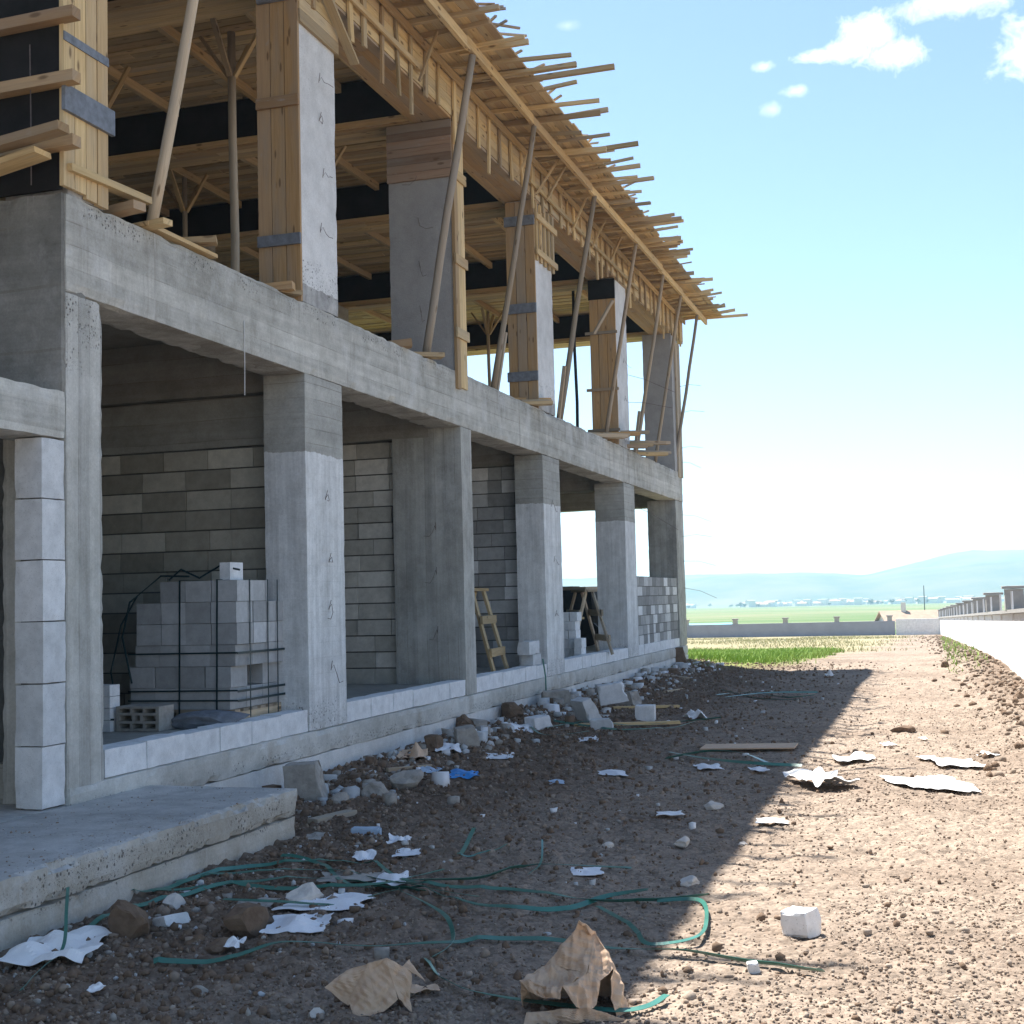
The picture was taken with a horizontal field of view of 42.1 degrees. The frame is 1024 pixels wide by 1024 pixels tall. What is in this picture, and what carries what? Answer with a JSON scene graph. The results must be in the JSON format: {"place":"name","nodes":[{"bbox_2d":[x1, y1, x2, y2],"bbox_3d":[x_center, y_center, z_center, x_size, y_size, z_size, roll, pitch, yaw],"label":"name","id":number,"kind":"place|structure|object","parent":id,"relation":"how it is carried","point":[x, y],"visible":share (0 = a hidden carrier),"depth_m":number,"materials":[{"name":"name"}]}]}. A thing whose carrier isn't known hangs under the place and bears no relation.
{"place":"outdoors","nodes":[
{"label":"outdoors","id":0,"kind":"place"},
{"bbox_2d":[0,601,1023,1023],"bbox_3d":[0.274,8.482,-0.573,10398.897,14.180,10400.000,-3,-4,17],"label":"ground","id":1,"kind":"structure","parent":0,"point":[922,661],"depth_m":7.83,"materials":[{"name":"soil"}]},
{"bbox_2d":[19,887,69,990],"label":"packing strap","id":2,"kind":"object","parent":1,"relation":"on","point":[65,921],"visible":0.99,"depth_m":6.23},
{"bbox_2d":[0,925,111,965],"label":"plastic sheet","id":3,"kind":"object","parent":1,"relation":"on","point":[31,951],"visible":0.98,"depth_m":6.08,"materials":[{"name":"plastic"}]},
{"bbox_2d":[108,899,149,939],"bbox_3d":[-1.865,1.985,6.471,0.239,0.187,0.180,-3,-4,17],"label":"rock","id":4,"kind":"object","parent":1,"relation":"on","point":[128,919],"visible":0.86,"depth_m":6.40,"materials":[{"name":"stone"}]},
{"bbox_2d":[0,785,296,951],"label":"porch slab","id":5,"kind":"structure","parent":1,"relation":"on","point":[104,876],"depth_m":7.49,"materials":[{"name":"concrete"}]},
{"bbox_2d":[152,912,190,927],"bbox_3d":[-1.702,2.038,6.633,0.132,0.084,0.165,2,-5,-43],"label":"block chunk","id":6,"kind":"object","parent":1,"relation":"on","point":[170,919],"visible":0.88,"depth_m":6.60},
{"bbox_2d":[162,892,185,909],"bbox_3d":[-1.785,2.063,7.023,0.102,0.097,0.137,-3,-4,17],"label":"rock","id":7,"kind":"object","parent":1,"relation":"on","point":[175,900],"visible":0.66,"depth_m":7.00,"materials":[{"name":"stone"}]},
{"bbox_2d":[205,937,228,953],"bbox_3d":[-1.365,2.021,6.206,0.089,0.065,0.141,-4,-5,38],"label":"rock","id":8,"kind":"object","parent":1,"relation":"on","point":[215,946],"visible":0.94,"depth_m":6.17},
{"bbox_2d":[223,902,268,937],"bbox_3d":[-1.304,1.994,6.511,0.187,0.155,0.299,-3,-4,17],"label":"rock","id":9,"kind":"object","parent":1,"relation":"on","point":[247,919],"visible":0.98,"depth_m":6.42,"materials":[{"name":"stone"}]},
{"bbox_2d":[89,876,425,924],"bbox_3d":[-1.422,2.057,7.140,1.799,0.052,0.750,0,-4,-24],"label":"packing strap","id":10,"kind":"object","parent":1,"relation":"on","point":[95,921],"visible":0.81,"depth_m":7.27,"materials":[{"name":"plastic"}]},
{"bbox_2d":[259,912,333,933],"bbox_3d":[-1.052,2.010,6.546,0.311,0.053,0.390,-1,-4,1],"label":"paper scrap","id":11,"kind":"object","parent":1,"relation":"on","point":[301,923],"visible":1,"depth_m":6.51,"materials":[{"name":"white paper"}]},
{"bbox_2d":[0,831,602,1023],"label":"rubble","id":12,"kind":"object","parent":1,"relation":"on","point":[113,1016],"visible":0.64,"depth_m":6.48,"materials":[{"name":"stone"}]},
{"bbox_2d":[285,882,323,900],"bbox_3d":[-1.099,2.037,7.077,0.130,0.125,0.257,-3,-4,27],"label":"rock","id":13,"kind":"object","parent":1,"relation":"on","point":[309,891],"visible":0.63,"depth_m":7.03,"materials":[{"name":"stone"}]},
{"bbox_2d":[282,760,327,801],"bbox_3d":[-1.662,2.187,10.790,0.341,0.315,0.263,-2,-4,3],"label":"concrete lump","id":14,"kind":"object","parent":1,"relation":"on","point":[305,779],"visible":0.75,"depth_m":10.67,"materials":[{"name":"concrete"}]},
{"bbox_2d":[271,892,373,910],"bbox_3d":[-0.980,2.047,6.999,0.521,0.030,0.362,-1,-4,-1],"label":"paper scrap","id":15,"kind":"object","parent":1,"relation":"on","point":[344,901],"visible":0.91,"depth_m":6.94,"materials":[{"name":"paper"}]},
{"bbox_2d":[175,868,477,896],"bbox_3d":[-0.972,2.066,7.469,1.875,0.035,0.480,-3,-4,20],"label":"packing strap","id":16,"kind":"object","parent":1,"relation":"on","point":[207,873],"visible":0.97,"depth_m":7.74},
{"bbox_2d":[307,809,356,823],"bbox_3d":[-1.314,2.233,9.749,0.100,0.042,0.421,-4,-5,35],"label":"ground board","id":17,"kind":"object","parent":1,"relation":"on","point":[329,816],"visible":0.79,"depth_m":9.71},
{"bbox_2d":[316,869,381,882],"bbox_3d":[-0.912,2.075,7.587,0.392,0.031,0.256,-1,-4,1],"label":"paper scrap","id":18,"kind":"object","parent":1,"relation":"on","point":[353,876],"visible":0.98,"depth_m":7.54,"materials":[{"name":"paper"}]},
{"bbox_2d":[0,23,715,823],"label":"unfinished building","id":19,"kind":"structure","parent":1,"relation":"on","point":[374,511],"depth_m":12.67,"materials":[{"name":"concrete"}]},
{"bbox_2d":[0,146,50,175],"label":"loose plank","id":20,"kind":"object","parent":19,"relation":"on","point":[22,159],"visible":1,"depth_m":8.64,"materials":[{"name":"brown wood"}]},
{"bbox_2d":[0,119,69,153],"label":"loose plank","id":21,"kind":"object","parent":20,"relation":"on","point":[50,130],"visible":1,"depth_m":8.49,"materials":[{"name":"brown wood"}]},
{"bbox_2d":[0,0,114,209],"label":"column formwork","id":22,"kind":"object","parent":19,"relation":"attached to","point":[66,81],"depth_m":8.89,"materials":[{"name":"brown wood"}]},
{"bbox_2d":[67,163,151,204],"bbox_3d":[-2.797,-2.266,9.221,0.090,0.086,0.942,-3,-4,17],"label":"loose plank","id":23,"kind":"object","parent":19,"relation":"on","point":[120,190],"visible":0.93,"depth_m":9.20,"materials":[{"name":"brown wood"}]},
{"bbox_2d":[102,684,119,731],"bbox_3d":[-3.379,1.606,10.907,0.350,0.376,0.140,-3,-4,17],"label":"block stack","id":24,"kind":"object","parent":19,"relation":"on","point":[111,698],"visible":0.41,"depth_m":10.82,"materials":[{"name":"concrete"}]},
{"bbox_2d":[108,66,130,107],"bbox_3d":[-4.804,-3.411,15.585,0.611,3.609,0.640,0,-4,-26],"label":"ceiling prop","id":25,"kind":"object","parent":19,"relation":"on","point":[118,87],"visible":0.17,"depth_m":15.60,"materials":[{"name":"brown wood"}]},
{"bbox_2d":[100,199,145,217],"bbox_3d":[-2.911,-2.139,9.539,0.654,0.070,0.120,-3,-4,29],"label":"loose plank","id":26,"kind":"object","parent":19,"relation":"on","point":[127,208],"visible":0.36,"depth_m":9.40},
{"bbox_2d":[116,704,173,731],"bbox_3d":[-2.998,1.681,10.867,0.400,0.200,0.220,-3,-4,17],"label":"hollow block","id":27,"kind":"object","parent":19,"relation":"on","point":[146,717],"depth_m":10.80,"materials":[{"name":"concrete"}]},
{"bbox_2d":[132,217,172,230],"bbox_3d":[-2.805,-2.084,9.802,0.688,0.055,0.100,-3,-4,26],"label":"loose plank","id":28,"kind":"object","parent":19,"relation":"on","point":[159,223],"visible":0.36,"depth_m":9.66,"materials":[{"name":"brown wood"}]},
{"bbox_2d":[146,0,198,219],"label":"prop pole","id":29,"kind":"object","parent":19,"relation":"on","point":[157,194],"visible":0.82,"depth_m":9.93,"materials":[{"name":"wood"}]},
{"bbox_2d":[139,221,217,258],"bbox_3d":[-2.531,-2.066,10.138,0.080,0.038,0.987,-3,-4,17],"label":"loose plank","id":30,"kind":"object","parent":19,"relation":"on","point":[181,241],"visible":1,"depth_m":10.14,"materials":[{"name":"brown wood"}]},
{"bbox_2d":[165,169,208,236],"bbox_3d":[-4.801,-3.152,19.562,0.611,3.609,0.640,0,-4,-26],"label":"ceiling prop","id":31,"kind":"object","parent":19,"relation":"on","point":[183,206],"visible":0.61,"depth_m":19.61,"materials":[{"name":"brown wood"}]},
{"bbox_2d":[164,235,217,246],"bbox_3d":[-2.789,-2.095,10.406,0.943,0.120,0.130,-1,-4,-8],"label":"loose plank","id":32,"kind":"object","parent":19,"relation":"on","point":[205,241],"visible":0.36,"depth_m":10.40,"materials":[{"name":"brown wood"}]},
{"bbox_2d":[110,562,284,718],"bbox_3d":[-2.772,1.152,11.782,1.254,1.369,0.917,-3,-4,17],"label":"block pallet","id":33,"kind":"object","parent":19,"relation":"on","point":[215,647],"visible":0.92,"depth_m":11.38,"materials":[{"name":"concrete"}]},
{"bbox_2d":[171,710,249,729],"bbox_3d":[-2.484,1.701,10.928,0.668,0.150,0.304,-3,-4,17],"label":"cement bag","id":34,"kind":"object","parent":19,"relation":"on","point":[191,720],"visible":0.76,"depth_m":10.82,"materials":[{"name":"grey paper"}]},
{"bbox_2d":[199,18,255,272],"bbox_3d":[-3.063,-3.518,14.603,0.611,3.609,0.640,0,-4,-26],"label":"ceiling prop","id":35,"kind":"object","parent":19,"relation":"on","point":[231,70],"visible":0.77,"depth_m":14.61,"materials":[{"name":"brown wood"}]},
{"bbox_2d":[265,280,295,291],"bbox_3d":[-2.225,-1.981,11.834,0.580,0.110,0.120,-2,-4,4],"label":"loose plank","id":36,"kind":"object","parent":19,"relation":"on","point":[286,286],"visible":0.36,"depth_m":11.76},
{"bbox_2d":[255,0,338,300],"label":"column formwork","id":37,"kind":"object","parent":19,"relation":"attached to","point":[279,238],"depth_m":12.21,"materials":[{"name":"brown wood"}]},
{"bbox_2d":[0,0,747,355],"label":"timber formwork","id":38,"kind":"object","parent":19,"relation":"on","point":[412,58],"visible":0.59,"depth_m":18.01,"materials":[{"name":"brown wood"}]},
{"bbox_2d":[323,0,358,65],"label":"hanging board","id":39,"kind":"object","parent":38,"relation":"hanging from","point":[340,29],"visible":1,"depth_m":12.94,"materials":[{"name":"brown wood"}]},
{"bbox_2d":[386,118,469,389],"bbox_3d":[-1.027,-3.101,16.340,0.880,3.295,0.430,-3,-4,17],"label":"column formwork","id":40,"kind":"object","parent":19,"relation":"attached to","point":[423,151],"depth_m":16.20,"materials":[{"name":"brown wood"}]},
{"bbox_2d":[422,54,475,351],"bbox_3d":[-0.731,-3.504,15.334,0.748,3.537,0.107,-3,-4,17],"label":"prop pole","id":41,"kind":"object","parent":19,"relation":"on","point":[432,312],"visible":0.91,"depth_m":15.31,"materials":[{"name":"wood"}]},
{"bbox_2d":[471,308,502,386],"bbox_3d":[-0.491,-2.631,29.197,0.611,3.609,0.640,0,-4,-26],"label":"ceiling prop","id":42,"kind":"object","parent":19,"relation":"on","point":[489,329],"visible":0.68,"depth_m":29.24,"materials":[{"name":"brown wood"}]},
{"bbox_2d":[474,588,508,671],"bbox_3d":[-0.516,1.629,18.245,0.764,1.161,1.018,-2,-4,11],"label":"ladder","id":43,"kind":"object","parent":19,"relation":"on","point":[491,618],"visible":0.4,"depth_m":18.13,"materials":[{"name":"brown wood"}]},
{"bbox_2d":[491,125,536,388],"bbox_3d":[0.017,-3.369,17.677,0.735,3.534,0.090,-2,-4,16],"label":"prop pole","id":44,"kind":"object","parent":19,"relation":"on","point":[496,368],"visible":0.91,"depth_m":17.64,"materials":[{"name":"wood"}]},
{"bbox_2d":[504,200,557,407],"bbox_3d":[0.318,-3.004,19.948,0.495,3.085,1.160,-3,-4,17],"label":"column formwork","id":45,"kind":"object","parent":19,"relation":"attached to","point":[522,377],"depth_m":19.45,"materials":[{"name":"brown wood"}]},
{"bbox_2d":[521,653,540,665],"bbox_3d":[0.272,2.091,18.861,0.181,0.154,0.401,-3,-4,17],"label":"loose block","id":46,"kind":"object","parent":19,"relation":"on","point":[534,659],"depth_m":18.69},
{"bbox_2d":[517,640,538,654],"bbox_3d":[0.232,1.910,18.727,0.180,0.189,0.498,-3,-4,17],"label":"loose block","id":47,"kind":"object","parent":46,"relation":"on","point":[528,648],"depth_m":18.51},
{"bbox_2d":[556,366,566,418],"bbox_3d":[0.770,-1.851,20.744,0.182,0.859,0.077,-2,-4,8],"label":"splice board","id":48,"kind":"object","parent":19,"relation":"on","point":[561,391],"visible":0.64,"depth_m":20.72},
{"bbox_2d":[563,612,581,656],"bbox_3d":[0.998,2.055,22.312,0.279,0.746,0.337,-3,-4,17],"label":"block stack","id":49,"kind":"object","parent":19,"relation":"on","point":[572,620],"visible":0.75,"depth_m":22.18,"materials":[{"name":"concrete"}]},
{"bbox_2d":[572,291,578,426],"bbox_3d":[1.317,-2.790,27.384,0.095,3.601,0.084,-3,-4,17],"label":"ceiling prop","id":50,"kind":"object","parent":19,"relation":"on","point":[575,376],"visible":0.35,"depth_m":27.36,"materials":[{"name":"wood"}]},
{"bbox_2d":[561,196,596,419],"bbox_3d":[1.021,-3.188,20.852,0.740,3.535,0.094,-2,-4,15],"label":"prop pole","id":51,"kind":"object","parent":19,"relation":"on","point":[579,290],"visible":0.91,"depth_m":20.82,"materials":[{"name":"wood"}]},
{"bbox_2d":[563,586,598,645],"bbox_3d":[1.246,2.027,27.384,1.296,1.449,0.710,-3,-4,17],"label":"site machine","id":52,"kind":"object","parent":19,"relation":"on","point":[585,631],"visible":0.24,"depth_m":26.95,"materials":[{"name":"paint"}]},
{"bbox_2d":[566,589,613,654],"bbox_3d":[1.271,1.925,23.230,0.792,1.134,1.020,-1,-4,-11],"label":"trestle","id":53,"kind":"object","parent":19,"relation":"on","point":[598,611],"visible":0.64,"depth_m":23.07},
{"bbox_2d":[585,278,619,443],"bbox_3d":[1.653,-2.742,24.382,0.600,3.083,0.075,-3,-4,17],"label":"column formwork","id":54,"kind":"object","parent":19,"relation":"attached to","point":[601,295],"depth_m":24.39,"materials":[{"name":"brown wood"}]},
{"bbox_2d":[604,243,637,439],"bbox_3d":[1.938,-3.022,23.749,0.737,3.533,0.092,-2,-4,15],"label":"prop pole","id":55,"kind":"object","parent":19,"relation":"on","point":[611,397],"visible":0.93,"depth_m":23.73,"materials":[{"name":"wood"}]},
{"bbox_2d":[636,275,664,453],"bbox_3d":[2.696,-2.885,26.129,0.730,3.533,0.086,-3,-4,17],"label":"prop pole","id":56,"kind":"object","parent":19,"relation":"on","point":[651,352],"visible":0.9,"depth_m":26.10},
{"bbox_2d":[654,296,681,461],"bbox_3d":[3.279,-2.780,27.988,0.733,3.533,0.087,-2,-4,15],"label":"prop pole","id":57,"kind":"object","parent":19,"relation":"on","point":[668,376],"visible":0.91,"depth_m":27.97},
{"bbox_2d":[674,342,682,477],"bbox_3d":[3.779,-2.306,30.189,0.037,3.064,0.492,-3,-4,17],"label":"column formwork","id":58,"kind":"object","parent":19,"relation":"attached to","point":[678,401],"depth_m":30.11,"materials":[{"name":"wood"}]},
{"bbox_2d":[677,315,697,455],"bbox_3d":[3.892,-2.668,29.922,0.727,3.534,0.111,-3,-4,17],"label":"prop pole","id":59,"kind":"object","parent":19,"relation":"on","point":[687,382],"visible":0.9,"depth_m":29.87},
{"bbox_2d":[280,853,444,886],"bbox_3d":[-1.026,2.080,7.683,1.174,0.050,0.541,-3,-4,28],"label":"packing strap","id":60,"kind":"object","parent":1,"relation":"on","point":[327,866],"visible":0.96,"depth_m":7.82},
{"bbox_2d":[351,826,381,834],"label":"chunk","id":61,"kind":"object","parent":1,"relation":"on","point":[376,830],"visible":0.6,"depth_m":8.97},
{"bbox_2d":[324,958,424,1015],"bbox_3d":[-0.537,1.855,5.246,0.310,0.201,0.281,-5,-5,40],"label":"kraft paper","id":62,"kind":"object","parent":1,"relation":"on","point":[370,988],"visible":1,"depth_m":5.20,"materials":[{"name":"paper"}]},
{"bbox_2d":[361,781,388,797],"bbox_3d":[-1.101,2.277,10.890,0.176,0.150,0.248,-4,-5,38],"label":"rock","id":63,"kind":"object","parent":1,"relation":"on","point":[374,787],"visible":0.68,"depth_m":10.83,"materials":[{"name":"stone"}]},
{"bbox_2d":[373,870,408,885],"bbox_3d":[-0.681,2.062,7.508,0.195,0.038,0.322,-1,-4,0],"label":"paper scrap","id":64,"kind":"object","parent":1,"relation":"on","point":[392,876],"visible":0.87,"depth_m":7.49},
{"bbox_2d":[152,864,631,891],"bbox_3d":[-0.638,2.055,7.448,2.692,0.048,0.396,-1,-4,-11],"label":"packing strap","id":65,"kind":"object","parent":1,"relation":"on","point":[240,883],"visible":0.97,"depth_m":7.38,"materials":[{"name":"plastic"}]},
{"bbox_2d":[390,769,423,788],"bbox_3d":[-0.892,2.291,11.350,0.235,0.175,0.327,-7,-6,54],"label":"rock","id":66,"kind":"object","parent":1,"relation":"on","point":[404,779],"visible":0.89,"depth_m":11.28,"materials":[{"name":"stone"}]},
{"bbox_2d":[397,742,427,758],"bbox_3d":[-0.971,2.347,13.118,0.296,0.152,0.503,-1,-4,0],"label":"kraft paper","id":67,"kind":"object","parent":1,"relation":"on","point":[416,750],"visible":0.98,"depth_m":13.08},
{"bbox_2d":[131,858,708,901],"bbox_3d":[-0.637,2.052,7.443,3.299,0.064,1.279,-1,-4,-2],"label":"packing strap","id":68,"kind":"object","parent":1,"relation":"on","point":[194,877],"visible":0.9,"depth_m":7.32,"materials":[{"name":"plastic"}]},
{"bbox_2d":[400,890,454,957],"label":"packing strap","id":69,"kind":"object","parent":1,"relation":"on","point":[448,920],"visible":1,"depth_m":6.40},
{"bbox_2d":[222,885,648,911],"bbox_3d":[-0.397,2.015,7.000,2.220,0.070,0.536,-2,-4,10],"label":"packing strap","id":70,"kind":"object","parent":1,"relation":"on","point":[567,907],"visible":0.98,"depth_m":6.87,"materials":[{"name":"plastic"}]},
{"bbox_2d":[453,724,479,746],"bbox_3d":[-0.471,2.363,13.979,0.263,0.238,0.224,-1,-4,-11],"label":"block chunk","id":71,"kind":"object","parent":1,"relation":"on","point":[467,735],"visible":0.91,"depth_m":13.88,"materials":[{"name":"concrete"}]},
{"bbox_2d":[153,935,824,971],"bbox_3d":[-0.118,1.956,5.941,2.926,0.049,0.495,-2,-4,8],"label":"packing strap","id":72,"kind":"object","parent":1,"relation":"on","point":[230,956],"visible":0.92,"depth_m":5.96,"materials":[{"name":"plastic"}]},
{"bbox_2d":[262,658,723,817],"bbox_3d":[1.578,2.746,19.498,1.756,0.310,20.072,-3,-4,17],"label":"rubble","id":73,"kind":"object","parent":1,"relation":"on","point":[439,778],"visible":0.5,"depth_m":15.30,"materials":[{"name":"concrete"}]},
{"bbox_2d":[424,734,442,751],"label":"rock","id":74,"kind":"object","parent":73,"relation":"on","point":[433,742],"visible":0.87,"depth_m":13.55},
{"bbox_2d":[597,681,628,705],"bbox_3d":[1.375,2.474,18.150,0.421,0.317,0.252,-1,-4,0],"label":"block chunk","id":75,"kind":"object","parent":73,"relation":"on","point":[611,693],"visible":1,"depth_m":18.03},
{"bbox_2d":[178,670,838,958],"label":"litter","id":76,"kind":"object","parent":1,"relation":"on","point":[381,952],"visible":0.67,"depth_m":7.74,"materials":[{"name":"white paper"}]},
{"bbox_2d":[0,659,1019,1023],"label":"soil clods","id":77,"kind":"object","parent":1,"relation":"on","point":[174,975],"visible":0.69,"depth_m":8.31,"materials":[{"name":"soil"}]},
{"bbox_2d":[501,702,522,716],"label":"rock","id":78,"kind":"object","parent":1,"relation":"on","point":[512,709],"visible":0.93,"depth_m":16.80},
{"bbox_2d":[524,714,552,729],"bbox_3d":[0.325,2.544,16.062,0.290,0.181,0.222,1,-4,-34],"label":"block chunk","id":79,"kind":"object","parent":1,"relation":"on","point":[540,722],"visible":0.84,"depth_m":15.97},
{"bbox_2d":[424,958,669,1011],"bbox_3d":[0.026,1.919,5.387,1.190,0.034,0.353,-4,-4,33],"label":"packing strap","id":80,"kind":"object","parent":1,"relation":"on","point":[659,999],"visible":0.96,"depth_m":5.12,"materials":[{"name":"plastic"}]},
{"bbox_2d":[541,689,571,705],"bbox_3d":[0.633,2.595,18.515,0.432,0.238,0.302,-1,-4,-6],"label":"block chunk","id":81,"kind":"object","parent":1,"relation":"on","point":[564,694],"visible":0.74,"depth_m":18.38,"materials":[{"name":"concrete"}]},
{"bbox_2d":[519,920,627,1023],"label":"paper sack","id":82,"kind":"object","parent":1,"relation":"on","point":[579,970],"visible":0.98,"depth_m":5.11,"materials":[{"name":"paper"}]},
{"bbox_2d":[570,697,601,722],"bbox_3d":[0.937,2.503,16.760,0.295,0.343,0.305,1,-4,-29],"label":"block chunk","id":83,"kind":"object","parent":1,"relation":"on","point":[585,709],"visible":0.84,"depth_m":16.65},
{"bbox_2d":[570,867,603,875],"bbox_3d":[0.427,2.045,7.593,0.191,0.020,0.235,-1,-4,-3],"label":"paper scrap","id":84,"kind":"object","parent":1,"relation":"on","point":[587,871],"visible":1,"depth_m":7.56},
{"bbox_2d":[590,718,613,730],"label":"block chunk","id":85,"kind":"object","parent":1,"relation":"on","point":[597,723],"visible":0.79,"depth_m":15.90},
{"bbox_2d":[574,720,679,726],"bbox_3d":[1.411,2.595,16.300,1.300,0.035,0.100,-1,-4,-3],"label":"ground board","id":86,"kind":"object","parent":1,"relation":"on","point":[648,722],"visible":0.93,"depth_m":16.27,"materials":[{"name":"brown wood"}]},
{"bbox_2d":[615,691,641,705],"bbox_3d":[1.679,2.701,19.206,0.336,0.226,0.253,-4,-5,35],"label":"block chunk","id":87,"kind":"object","parent":1,"relation":"on","point":[633,697],"visible":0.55,"depth_m":19.10,"materials":[{"name":"concrete"}]},
{"bbox_2d":[635,704,655,720],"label":"block chunk","id":88,"kind":"object","parent":1,"relation":"on","point":[645,712],"visible":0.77,"depth_m":16.78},
{"bbox_2d":[595,897,708,945],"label":"packing strap","id":89,"kind":"object","parent":1,"relation":"on","point":[639,934],"visible":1,"depth_m":6.39,"materials":[{"name":"plastic"}]},
{"bbox_2d":[670,752,801,766],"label":"packing strap","id":90,"kind":"object","parent":1,"relation":"on","point":[763,763],"visible":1,"depth_m":12.07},
{"bbox_2d":[700,743,797,749],"bbox_3d":[2.425,2.397,13.603,0.952,0.031,0.425,-3,-4,17],"label":"ground board","id":91,"kind":"object","parent":1,"relation":"on","point":[751,746],"visible":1,"depth_m":13.54,"materials":[{"name":"brown wood"}]},
{"bbox_2d":[687,615,894,637],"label":"wall","id":92,"kind":"structure","parent":1,"relation":"on","point":[836,627],"depth_m":82.03,"materials":[{"name":"concrete"}]},
{"bbox_2d":[780,906,820,938],"bbox_3d":[1.344,1.906,6.177,0.155,0.127,0.142,-4,-5,38],"label":"block chunk","id":93,"kind":"object","parent":1,"relation":"on","point":[800,922],"visible":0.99,"depth_m":6.13,"materials":[{"name":"concrete"}]},
{"bbox_2d":[783,767,859,786],"bbox_3d":[2.552,2.184,11.021,0.462,0.143,0.783,-1,-4,-4],"label":"cement sack","id":94,"kind":"object","parent":1,"relation":"on","point":[817,776],"visible":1,"depth_m":10.91,"materials":[{"name":"white paper"}]},
{"bbox_2d":[832,751,875,760],"bbox_3d":[3.200,2.303,12.512,0.344,0.072,0.569,-1,-4,1],"label":"plastic sheet","id":95,"kind":"object","parent":1,"relation":"on","point":[858,755],"visible":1,"depth_m":12.42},
{"bbox_2d":[874,602,937,621],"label":"house","id":96,"kind":"structure","parent":1,"relation":"on","point":[903,613],"depth_m":142.22,"materials":[{"name":"ceramic"}]},
{"bbox_2d":[896,618,940,634],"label":"white gate wall","id":97,"kind":"structure","parent":1,"relation":"on","point":[931,626],"depth_m":79.36,"materials":[{"name":"concrete"}]},
{"bbox_2d":[880,775,980,791],"bbox_3d":[3.374,2.172,10.693,0.622,0.060,0.885,-1,-4,-3],"label":"plastic sheet","id":98,"kind":"object","parent":1,"relation":"on","point":[941,782],"visible":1,"depth_m":10.69,"materials":[{"name":"plastic"}]},
{"bbox_2d":[931,758,985,766],"bbox_3d":[3.979,2.242,11.929,0.475,0.056,0.508,-1,-4,-3],"label":"plastic sheet","id":99,"kind":"object","parent":1,"relation":"on","point":[969,762],"visible":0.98,"depth_m":11.86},
{"bbox_2d":[940,635,988,673],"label":"grass","id":100,"kind":"structure","parent":1,"relation":"on","point":[959,644],"depth_m":31.34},
{"bbox_2d":[910,635,1023,776],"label":"soil clods","id":101,"kind":"object","parent":1,"relation":"on","point":[1010,708],"visible":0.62,"depth_m":19.55,"materials":[{"name":"soil"}]},
{"bbox_2d":[936,586,1023,678],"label":"boundary wall","id":102,"kind":"structure","parent":1,"relation":"on","point":[988,625],"depth_m":30.59,"materials":[{"name":"concrete"}]},
{"bbox_2d":[467,0,1023,578],"label":"sky","id":103,"kind":"structure","parent":0,"point":[847,176],"materials":[{"name":"blue"}]},
{"bbox_2d":[688,646,845,664],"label":"grass","id":104,"kind":"structure","parent":0,"point":[770,655],"depth_m":31.75,"materials":[{"name":"plant"}]},
{"bbox_2d":[562,550,1023,583],"bbox_3d":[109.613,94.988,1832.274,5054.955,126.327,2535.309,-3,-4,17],"label":"mountains","id":105,"kind":"structure","parent":0,"point":[971,556],"depth_m":2650.28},
{"bbox_2d":[563,560,1023,606],"bbox_3d":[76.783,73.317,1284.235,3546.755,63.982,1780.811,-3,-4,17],"label":"hills","id":106,"kind":"structure","parent":0,"point":[977,579],"depth_m":1748.53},
{"bbox_2d":[687,634,939,651],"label":"dry grass","id":107,"kind":"structure","parent":0,"point":[754,640],"depth_m":58.62,"materials":[{"name":"plant"}]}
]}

